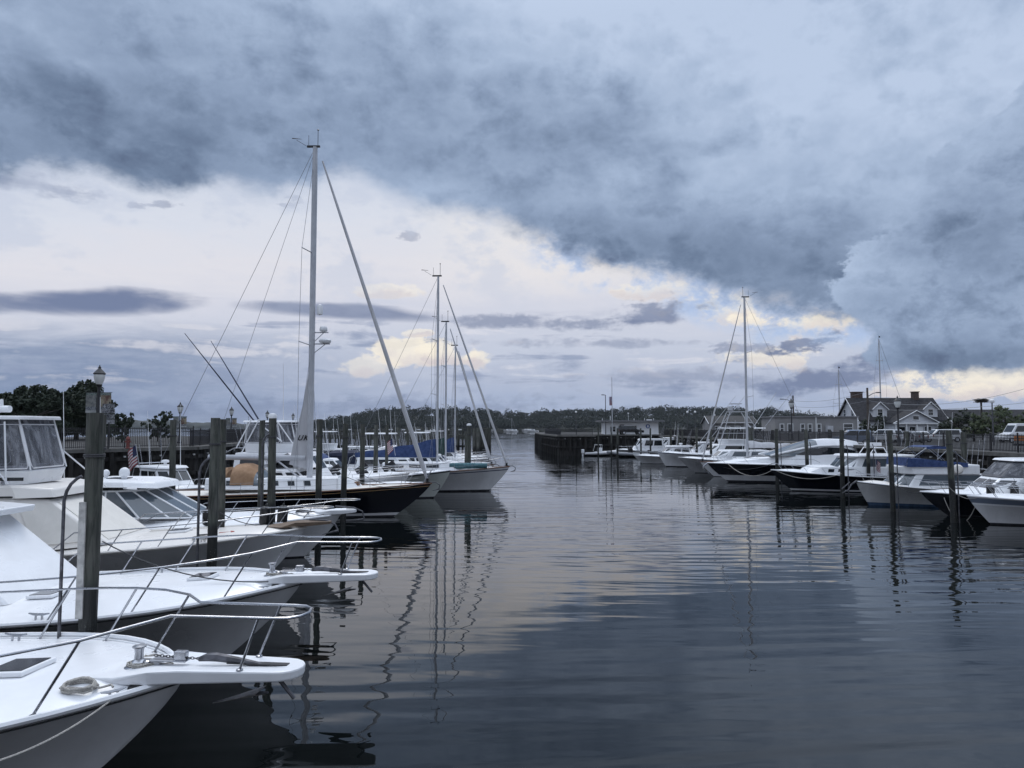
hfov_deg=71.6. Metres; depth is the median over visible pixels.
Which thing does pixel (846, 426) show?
window
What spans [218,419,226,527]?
dock piling
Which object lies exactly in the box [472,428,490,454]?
timber bulkhead
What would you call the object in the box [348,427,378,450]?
motor cruiser
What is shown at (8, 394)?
broadleaf tree
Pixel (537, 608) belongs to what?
water
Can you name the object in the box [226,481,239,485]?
window
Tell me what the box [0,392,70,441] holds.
broadleaf tree
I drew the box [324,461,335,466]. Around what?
window
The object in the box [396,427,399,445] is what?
dock piling
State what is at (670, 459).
flybridge boat
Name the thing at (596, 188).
sky
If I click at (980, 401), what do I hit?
nest platform
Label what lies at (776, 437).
dock piling
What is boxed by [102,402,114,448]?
notice board
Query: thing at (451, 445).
sailing yacht
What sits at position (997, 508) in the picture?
express cruiser
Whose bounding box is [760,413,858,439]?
building
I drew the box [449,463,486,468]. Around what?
rolled dinghy
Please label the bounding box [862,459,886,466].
window
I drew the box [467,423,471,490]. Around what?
dock piling
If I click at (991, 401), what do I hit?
light pole
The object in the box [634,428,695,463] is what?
motor cruiser
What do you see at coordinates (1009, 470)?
express cruiser
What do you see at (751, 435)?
dock piling
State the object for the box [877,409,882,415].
window
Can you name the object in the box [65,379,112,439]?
broadleaf tree
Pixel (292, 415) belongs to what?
street lamp
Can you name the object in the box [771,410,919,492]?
lobster yacht
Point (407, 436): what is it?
dock piling
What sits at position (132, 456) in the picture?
stern flag
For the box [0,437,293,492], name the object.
quay wall
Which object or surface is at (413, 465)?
window
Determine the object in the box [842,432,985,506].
cabin cruiser
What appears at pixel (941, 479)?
window
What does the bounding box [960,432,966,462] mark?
dock piling
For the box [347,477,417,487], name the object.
mooring line
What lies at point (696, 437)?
dock piling
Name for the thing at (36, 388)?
broadleaf tree
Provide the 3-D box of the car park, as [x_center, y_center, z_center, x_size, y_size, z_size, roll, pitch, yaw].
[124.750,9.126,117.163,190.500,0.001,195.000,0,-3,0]
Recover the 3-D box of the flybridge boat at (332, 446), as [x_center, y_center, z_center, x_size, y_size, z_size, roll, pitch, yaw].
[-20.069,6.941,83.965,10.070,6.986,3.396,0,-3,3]
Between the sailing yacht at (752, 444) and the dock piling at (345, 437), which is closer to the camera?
the dock piling at (345, 437)
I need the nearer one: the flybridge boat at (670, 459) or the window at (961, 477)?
the window at (961, 477)
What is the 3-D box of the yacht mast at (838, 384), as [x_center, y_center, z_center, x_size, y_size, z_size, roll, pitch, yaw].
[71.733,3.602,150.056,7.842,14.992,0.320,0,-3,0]
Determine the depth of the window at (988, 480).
39.78 m
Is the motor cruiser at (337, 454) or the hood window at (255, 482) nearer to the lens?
the hood window at (255, 482)
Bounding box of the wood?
[276,404,832,429]
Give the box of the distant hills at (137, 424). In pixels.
[117,420,323,427]
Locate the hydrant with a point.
(127, 441)
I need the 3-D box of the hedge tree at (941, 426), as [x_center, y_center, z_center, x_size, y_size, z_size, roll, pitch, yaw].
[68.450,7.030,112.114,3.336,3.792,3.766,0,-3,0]
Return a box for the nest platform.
[972,398,988,439]
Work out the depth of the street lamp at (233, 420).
81.86 m
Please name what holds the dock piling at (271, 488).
in the water
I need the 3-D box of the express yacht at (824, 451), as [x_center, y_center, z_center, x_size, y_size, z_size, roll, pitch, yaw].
[26.081,7.145,64.542,17.435,4.388,4.910,0,-3,1]
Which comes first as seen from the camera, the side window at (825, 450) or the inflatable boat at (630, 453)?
the side window at (825, 450)
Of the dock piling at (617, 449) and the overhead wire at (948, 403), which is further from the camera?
the dock piling at (617, 449)
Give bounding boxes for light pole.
[605,395,605,433]
[989,399,994,438]
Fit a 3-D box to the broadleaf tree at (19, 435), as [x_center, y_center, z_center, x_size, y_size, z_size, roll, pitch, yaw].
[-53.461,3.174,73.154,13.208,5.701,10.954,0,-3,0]
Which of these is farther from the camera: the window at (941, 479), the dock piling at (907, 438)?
the dock piling at (907, 438)
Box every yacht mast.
[833,367,847,412]
[874,336,899,397]
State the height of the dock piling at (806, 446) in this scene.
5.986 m
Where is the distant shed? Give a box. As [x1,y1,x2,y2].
[942,410,1023,436]
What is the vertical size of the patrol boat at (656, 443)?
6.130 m
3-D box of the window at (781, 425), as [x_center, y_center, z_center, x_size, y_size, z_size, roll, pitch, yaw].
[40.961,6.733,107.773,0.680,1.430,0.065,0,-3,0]
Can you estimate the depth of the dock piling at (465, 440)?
57.12 m
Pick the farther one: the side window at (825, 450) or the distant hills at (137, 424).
the distant hills at (137, 424)
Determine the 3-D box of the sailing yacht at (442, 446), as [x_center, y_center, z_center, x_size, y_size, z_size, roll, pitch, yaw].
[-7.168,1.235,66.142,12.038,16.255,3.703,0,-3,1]
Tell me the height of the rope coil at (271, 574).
0.062 m
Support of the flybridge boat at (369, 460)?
on the water
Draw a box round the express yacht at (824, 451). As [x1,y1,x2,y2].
[703,438,863,482]
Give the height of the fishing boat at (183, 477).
6.829 m
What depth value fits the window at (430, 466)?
54.84 m
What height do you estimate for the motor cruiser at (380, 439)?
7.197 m
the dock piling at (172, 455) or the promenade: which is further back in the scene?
the promenade
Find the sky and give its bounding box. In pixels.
[0,0,1023,423]
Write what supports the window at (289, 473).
in the motor cruiser at (299, 471)
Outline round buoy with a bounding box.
[954,464,962,473]
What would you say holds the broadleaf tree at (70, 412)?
on the promenade paving at (81, 441)
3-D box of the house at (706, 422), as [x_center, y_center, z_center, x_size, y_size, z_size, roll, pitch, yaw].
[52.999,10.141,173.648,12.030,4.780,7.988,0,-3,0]
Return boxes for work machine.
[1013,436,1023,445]
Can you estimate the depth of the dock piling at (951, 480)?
37.23 m
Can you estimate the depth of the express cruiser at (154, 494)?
26.69 m
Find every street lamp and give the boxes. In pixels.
[85,365,111,412]
[173,402,186,442]
[226,407,236,428]
[264,410,269,428]
[289,413,296,426]
[788,399,793,435]
[894,396,900,445]
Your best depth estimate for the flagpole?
138.95 m
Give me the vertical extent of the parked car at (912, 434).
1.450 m
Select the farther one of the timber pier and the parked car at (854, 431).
the timber pier
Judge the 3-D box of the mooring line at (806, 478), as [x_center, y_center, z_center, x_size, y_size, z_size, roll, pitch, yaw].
[21.908,6.752,52.733,0.040,0.592,6.080,2,-4,-25]
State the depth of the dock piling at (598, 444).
119.54 m
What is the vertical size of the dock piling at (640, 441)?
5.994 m
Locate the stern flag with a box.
[128,444,140,474]
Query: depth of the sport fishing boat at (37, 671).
9.03 m
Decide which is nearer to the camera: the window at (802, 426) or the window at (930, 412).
the window at (802, 426)
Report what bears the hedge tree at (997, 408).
on the car park
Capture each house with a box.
[700,416,758,434]
[837,391,947,439]
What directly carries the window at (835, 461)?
in the lobster yacht at (856, 463)
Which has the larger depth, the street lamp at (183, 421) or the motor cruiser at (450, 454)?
the motor cruiser at (450, 454)
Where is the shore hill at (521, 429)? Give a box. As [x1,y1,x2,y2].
[313,415,761,430]
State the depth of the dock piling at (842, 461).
50.16 m
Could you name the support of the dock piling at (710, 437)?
in the water
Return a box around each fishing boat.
[0,502,381,653]
[0,587,312,767]
[123,404,205,489]
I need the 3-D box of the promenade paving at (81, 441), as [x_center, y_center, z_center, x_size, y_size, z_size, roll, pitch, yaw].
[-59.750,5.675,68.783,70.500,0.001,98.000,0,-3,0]
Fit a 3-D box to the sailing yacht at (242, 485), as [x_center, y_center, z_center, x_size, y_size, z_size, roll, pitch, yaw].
[-12.370,-3.430,40.417,16.738,22.642,4.503,0,-3,1]
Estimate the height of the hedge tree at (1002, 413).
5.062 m
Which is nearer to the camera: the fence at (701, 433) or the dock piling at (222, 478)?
the dock piling at (222, 478)
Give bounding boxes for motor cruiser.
[264,408,422,483]
[284,404,390,472]
[292,414,450,497]
[322,414,359,470]
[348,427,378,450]
[372,416,396,448]
[399,423,491,466]
[415,428,487,460]
[419,418,487,457]
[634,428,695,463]
[690,417,727,452]
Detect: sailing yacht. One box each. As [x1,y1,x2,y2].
[131,129,439,517]
[347,263,515,490]
[382,316,498,466]
[404,345,495,463]
[695,287,806,476]
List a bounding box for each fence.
[0,425,193,449]
[189,427,296,445]
[545,428,592,434]
[661,429,745,438]
[754,430,1023,452]
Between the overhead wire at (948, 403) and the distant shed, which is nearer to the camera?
the overhead wire at (948, 403)
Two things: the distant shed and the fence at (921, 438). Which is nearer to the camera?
the fence at (921, 438)
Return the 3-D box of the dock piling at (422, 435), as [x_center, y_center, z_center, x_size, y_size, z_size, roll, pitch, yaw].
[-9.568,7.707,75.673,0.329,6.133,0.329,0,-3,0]
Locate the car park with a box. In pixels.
[698,434,1022,450]
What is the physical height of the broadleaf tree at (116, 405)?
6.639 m
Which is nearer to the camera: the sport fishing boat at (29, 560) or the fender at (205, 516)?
the sport fishing boat at (29, 560)
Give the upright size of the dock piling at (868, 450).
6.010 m
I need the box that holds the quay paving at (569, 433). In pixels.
[537,432,660,449]
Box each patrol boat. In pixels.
[619,424,667,454]
[663,421,684,447]
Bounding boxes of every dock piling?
[57,413,105,638]
[169,420,176,489]
[196,418,220,566]
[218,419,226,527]
[257,420,265,510]
[260,413,276,524]
[315,419,322,540]
[340,424,348,521]
[359,424,365,483]
[373,425,378,472]
[385,425,388,471]
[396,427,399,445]
[406,427,408,444]
[421,428,423,441]
[464,431,466,462]
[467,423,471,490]
[597,428,598,456]
[616,428,618,457]
[640,428,641,453]
[649,428,651,453]
[670,429,671,444]
[695,428,697,452]
[709,429,711,456]
[750,428,753,449]
[774,429,781,484]
[804,429,810,464]
[839,430,848,497]
[866,429,874,479]
[887,430,898,511]
[904,431,912,447]
[945,430,959,522]
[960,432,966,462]
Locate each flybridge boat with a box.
[0,391,338,570]
[184,333,408,482]
[313,423,341,452]
[347,412,463,470]
[399,429,490,464]
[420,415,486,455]
[658,390,793,466]
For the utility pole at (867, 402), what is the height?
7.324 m
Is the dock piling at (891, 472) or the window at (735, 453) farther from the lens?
the window at (735, 453)
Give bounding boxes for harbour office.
[596,413,664,433]
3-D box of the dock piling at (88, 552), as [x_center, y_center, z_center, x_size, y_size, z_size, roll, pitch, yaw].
[-7.336,3.714,12.098,0.621,6.446,0.346,0,-3,0]
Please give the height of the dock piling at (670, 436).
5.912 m
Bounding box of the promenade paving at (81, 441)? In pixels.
[0,436,292,450]
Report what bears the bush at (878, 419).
on the car park
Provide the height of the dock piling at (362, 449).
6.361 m
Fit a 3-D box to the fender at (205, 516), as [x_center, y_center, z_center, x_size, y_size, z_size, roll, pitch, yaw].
[-11.043,4.641,25.738,0.320,0.982,0.312,0,-3,0]
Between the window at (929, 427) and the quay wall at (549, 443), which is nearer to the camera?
the window at (929, 427)
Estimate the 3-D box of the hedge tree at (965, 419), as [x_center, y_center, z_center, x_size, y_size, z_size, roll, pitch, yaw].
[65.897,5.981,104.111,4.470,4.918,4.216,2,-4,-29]
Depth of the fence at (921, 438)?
55.22 m
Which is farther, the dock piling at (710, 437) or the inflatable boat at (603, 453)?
the inflatable boat at (603, 453)
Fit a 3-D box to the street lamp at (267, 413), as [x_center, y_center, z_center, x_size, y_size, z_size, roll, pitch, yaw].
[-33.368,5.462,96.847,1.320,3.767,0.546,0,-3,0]
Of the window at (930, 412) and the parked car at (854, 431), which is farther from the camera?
the window at (930, 412)
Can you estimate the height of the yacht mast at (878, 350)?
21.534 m
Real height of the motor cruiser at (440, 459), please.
5.836 m
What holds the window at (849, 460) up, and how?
in the lobster yacht at (856, 463)
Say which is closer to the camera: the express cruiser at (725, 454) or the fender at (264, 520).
the fender at (264, 520)
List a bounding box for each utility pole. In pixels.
[780,395,793,415]
[866,388,880,428]
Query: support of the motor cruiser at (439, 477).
on the water
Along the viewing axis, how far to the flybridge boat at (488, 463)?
70.50 m
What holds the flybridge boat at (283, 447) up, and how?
on the water
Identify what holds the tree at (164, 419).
on the promenade paving at (81, 441)
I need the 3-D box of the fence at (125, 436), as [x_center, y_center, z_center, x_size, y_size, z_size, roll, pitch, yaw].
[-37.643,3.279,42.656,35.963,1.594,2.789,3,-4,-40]
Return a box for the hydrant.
[125,436,130,448]
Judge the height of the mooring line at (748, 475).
0.867 m
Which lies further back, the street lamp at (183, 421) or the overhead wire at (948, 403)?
the overhead wire at (948, 403)
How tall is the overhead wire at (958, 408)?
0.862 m
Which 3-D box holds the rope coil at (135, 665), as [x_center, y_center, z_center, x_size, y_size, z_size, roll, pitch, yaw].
[-4.772,3.676,9.362,0.617,0.064,0.293,0,-3,0]
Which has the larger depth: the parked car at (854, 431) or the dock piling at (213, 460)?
the parked car at (854, 431)
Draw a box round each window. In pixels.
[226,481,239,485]
[253,469,267,484]
[286,472,299,475]
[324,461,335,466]
[409,464,420,467]
[426,464,438,467]
[732,452,745,455]
[780,424,783,432]
[787,423,792,432]
[796,447,855,454]
[800,424,804,432]
[817,424,821,431]
[830,457,839,465]
[843,423,852,431]
[845,458,855,466]
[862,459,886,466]
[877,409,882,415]
[898,474,914,484]
[909,426,915,431]
[912,415,918,419]
[919,475,947,485]
[924,426,931,430]
[928,409,933,415]
[955,475,980,485]
[969,478,986,486]
[979,479,995,487]
[995,480,1016,488]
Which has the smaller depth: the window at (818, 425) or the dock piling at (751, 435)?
the dock piling at (751, 435)
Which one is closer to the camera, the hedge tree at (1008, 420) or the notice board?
the notice board
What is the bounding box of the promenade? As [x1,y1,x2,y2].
[687,436,1023,452]
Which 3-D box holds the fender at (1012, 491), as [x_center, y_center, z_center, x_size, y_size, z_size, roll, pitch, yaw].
[27.144,5.554,38.393,0.400,0.962,0.390,0,-3,0]
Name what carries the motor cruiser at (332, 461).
on the water
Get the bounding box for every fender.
[202,504,207,525]
[259,495,270,524]
[277,500,287,522]
[986,480,994,493]
[1010,480,1018,493]
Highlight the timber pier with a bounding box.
[313,428,464,453]
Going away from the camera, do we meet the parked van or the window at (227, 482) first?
the window at (227, 482)
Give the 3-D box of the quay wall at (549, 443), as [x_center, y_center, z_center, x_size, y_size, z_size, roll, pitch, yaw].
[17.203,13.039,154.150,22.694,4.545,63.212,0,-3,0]
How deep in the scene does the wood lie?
976.00 m
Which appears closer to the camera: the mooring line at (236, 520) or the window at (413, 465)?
the mooring line at (236, 520)
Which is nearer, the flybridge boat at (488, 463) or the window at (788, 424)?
the flybridge boat at (488, 463)
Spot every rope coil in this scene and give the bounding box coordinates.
[59,676,113,693]
[126,658,173,667]
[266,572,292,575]
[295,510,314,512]
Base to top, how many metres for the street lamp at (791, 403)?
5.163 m
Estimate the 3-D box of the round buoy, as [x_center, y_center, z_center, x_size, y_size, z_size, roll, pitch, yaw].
[27.625,5.280,44.063,0.653,0.624,0.400,-1,-4,15]
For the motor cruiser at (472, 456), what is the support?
on the water
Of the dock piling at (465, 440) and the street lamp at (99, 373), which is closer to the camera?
the street lamp at (99, 373)
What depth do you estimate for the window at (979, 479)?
40.48 m
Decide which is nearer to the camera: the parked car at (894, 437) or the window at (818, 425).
the parked car at (894, 437)
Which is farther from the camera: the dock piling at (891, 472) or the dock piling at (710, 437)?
the dock piling at (710, 437)
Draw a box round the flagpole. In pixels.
[609,397,612,433]
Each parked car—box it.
[618,426,643,433]
[835,430,873,442]
[870,429,901,442]
[894,432,928,442]
[912,431,933,438]
[927,429,960,441]
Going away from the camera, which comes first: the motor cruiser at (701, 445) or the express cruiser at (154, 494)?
the express cruiser at (154, 494)
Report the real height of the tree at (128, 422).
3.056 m
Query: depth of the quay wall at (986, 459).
52.05 m
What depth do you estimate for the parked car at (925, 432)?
95.54 m
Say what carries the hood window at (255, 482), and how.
in the sailing yacht at (242, 485)
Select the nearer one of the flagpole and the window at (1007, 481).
the window at (1007, 481)
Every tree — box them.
[0,385,85,439]
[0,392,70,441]
[0,398,53,436]
[4,384,74,440]
[33,389,96,440]
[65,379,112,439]
[80,398,117,436]
[106,412,134,441]
[140,411,172,440]
[935,417,956,428]
[946,408,976,432]
[955,412,991,441]
[973,406,1012,441]
[989,404,1023,440]
[1005,412,1023,425]
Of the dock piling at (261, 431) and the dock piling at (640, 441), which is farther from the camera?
the dock piling at (640, 441)
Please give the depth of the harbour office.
140.72 m
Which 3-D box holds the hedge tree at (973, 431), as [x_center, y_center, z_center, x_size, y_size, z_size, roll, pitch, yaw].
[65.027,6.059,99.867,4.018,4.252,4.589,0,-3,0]
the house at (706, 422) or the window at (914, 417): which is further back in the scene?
the house at (706, 422)
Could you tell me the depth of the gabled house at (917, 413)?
118.32 m
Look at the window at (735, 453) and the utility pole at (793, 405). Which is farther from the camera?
the utility pole at (793, 405)
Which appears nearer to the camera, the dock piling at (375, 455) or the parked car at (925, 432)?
the dock piling at (375, 455)
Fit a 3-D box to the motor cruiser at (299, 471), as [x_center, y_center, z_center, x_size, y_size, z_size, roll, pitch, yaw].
[-11.071,4.703,44.393,11.070,6.736,3.696,0,-3,1]
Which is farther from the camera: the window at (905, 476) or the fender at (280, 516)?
the window at (905, 476)
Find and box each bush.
[858,419,870,430]
[870,415,886,430]
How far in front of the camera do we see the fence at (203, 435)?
66.97 m
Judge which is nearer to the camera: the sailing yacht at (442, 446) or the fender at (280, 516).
the fender at (280, 516)
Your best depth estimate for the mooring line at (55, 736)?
7.81 m
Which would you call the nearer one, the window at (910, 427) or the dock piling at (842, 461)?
the dock piling at (842, 461)
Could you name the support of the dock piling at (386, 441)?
in the water
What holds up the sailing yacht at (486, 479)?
on the water
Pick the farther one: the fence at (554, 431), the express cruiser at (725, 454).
the fence at (554, 431)
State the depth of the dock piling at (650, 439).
111.56 m
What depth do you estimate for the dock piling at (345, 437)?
37.71 m
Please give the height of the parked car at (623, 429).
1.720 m
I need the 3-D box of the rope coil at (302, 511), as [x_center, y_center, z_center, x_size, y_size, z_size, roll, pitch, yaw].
[-7.817,4.821,26.874,0.721,0.081,0.373,0,-3,0]
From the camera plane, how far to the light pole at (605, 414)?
139.84 m
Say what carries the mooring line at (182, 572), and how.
attached to the sport fishing boat at (29, 560)
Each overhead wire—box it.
[869,403,1018,409]
[873,389,1022,404]
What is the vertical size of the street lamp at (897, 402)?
4.246 m
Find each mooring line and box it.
[0,700,111,761]
[102,541,268,582]
[219,512,254,524]
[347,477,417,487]
[727,463,771,475]
[778,471,841,478]
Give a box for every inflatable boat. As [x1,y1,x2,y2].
[581,446,615,455]
[607,445,649,456]
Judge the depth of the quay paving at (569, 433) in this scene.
136.63 m
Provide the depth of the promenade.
50.78 m
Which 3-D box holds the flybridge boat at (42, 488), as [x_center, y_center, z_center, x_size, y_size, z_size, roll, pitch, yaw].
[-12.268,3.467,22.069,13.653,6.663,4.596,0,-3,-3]
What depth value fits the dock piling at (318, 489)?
31.25 m
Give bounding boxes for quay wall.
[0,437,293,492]
[535,432,660,455]
[658,435,1023,473]
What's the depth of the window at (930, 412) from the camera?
118.09 m
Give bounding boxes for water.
[1,428,1023,767]
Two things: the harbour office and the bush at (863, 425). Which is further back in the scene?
the harbour office
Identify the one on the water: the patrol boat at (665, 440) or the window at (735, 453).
the patrol boat at (665, 440)
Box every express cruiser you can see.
[102,467,364,557]
[679,421,773,472]
[919,457,1023,516]
[967,482,1023,525]
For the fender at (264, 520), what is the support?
hanging from the flybridge boat at (42, 488)
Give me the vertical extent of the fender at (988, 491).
0.962 m
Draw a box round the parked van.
[995,423,1023,442]

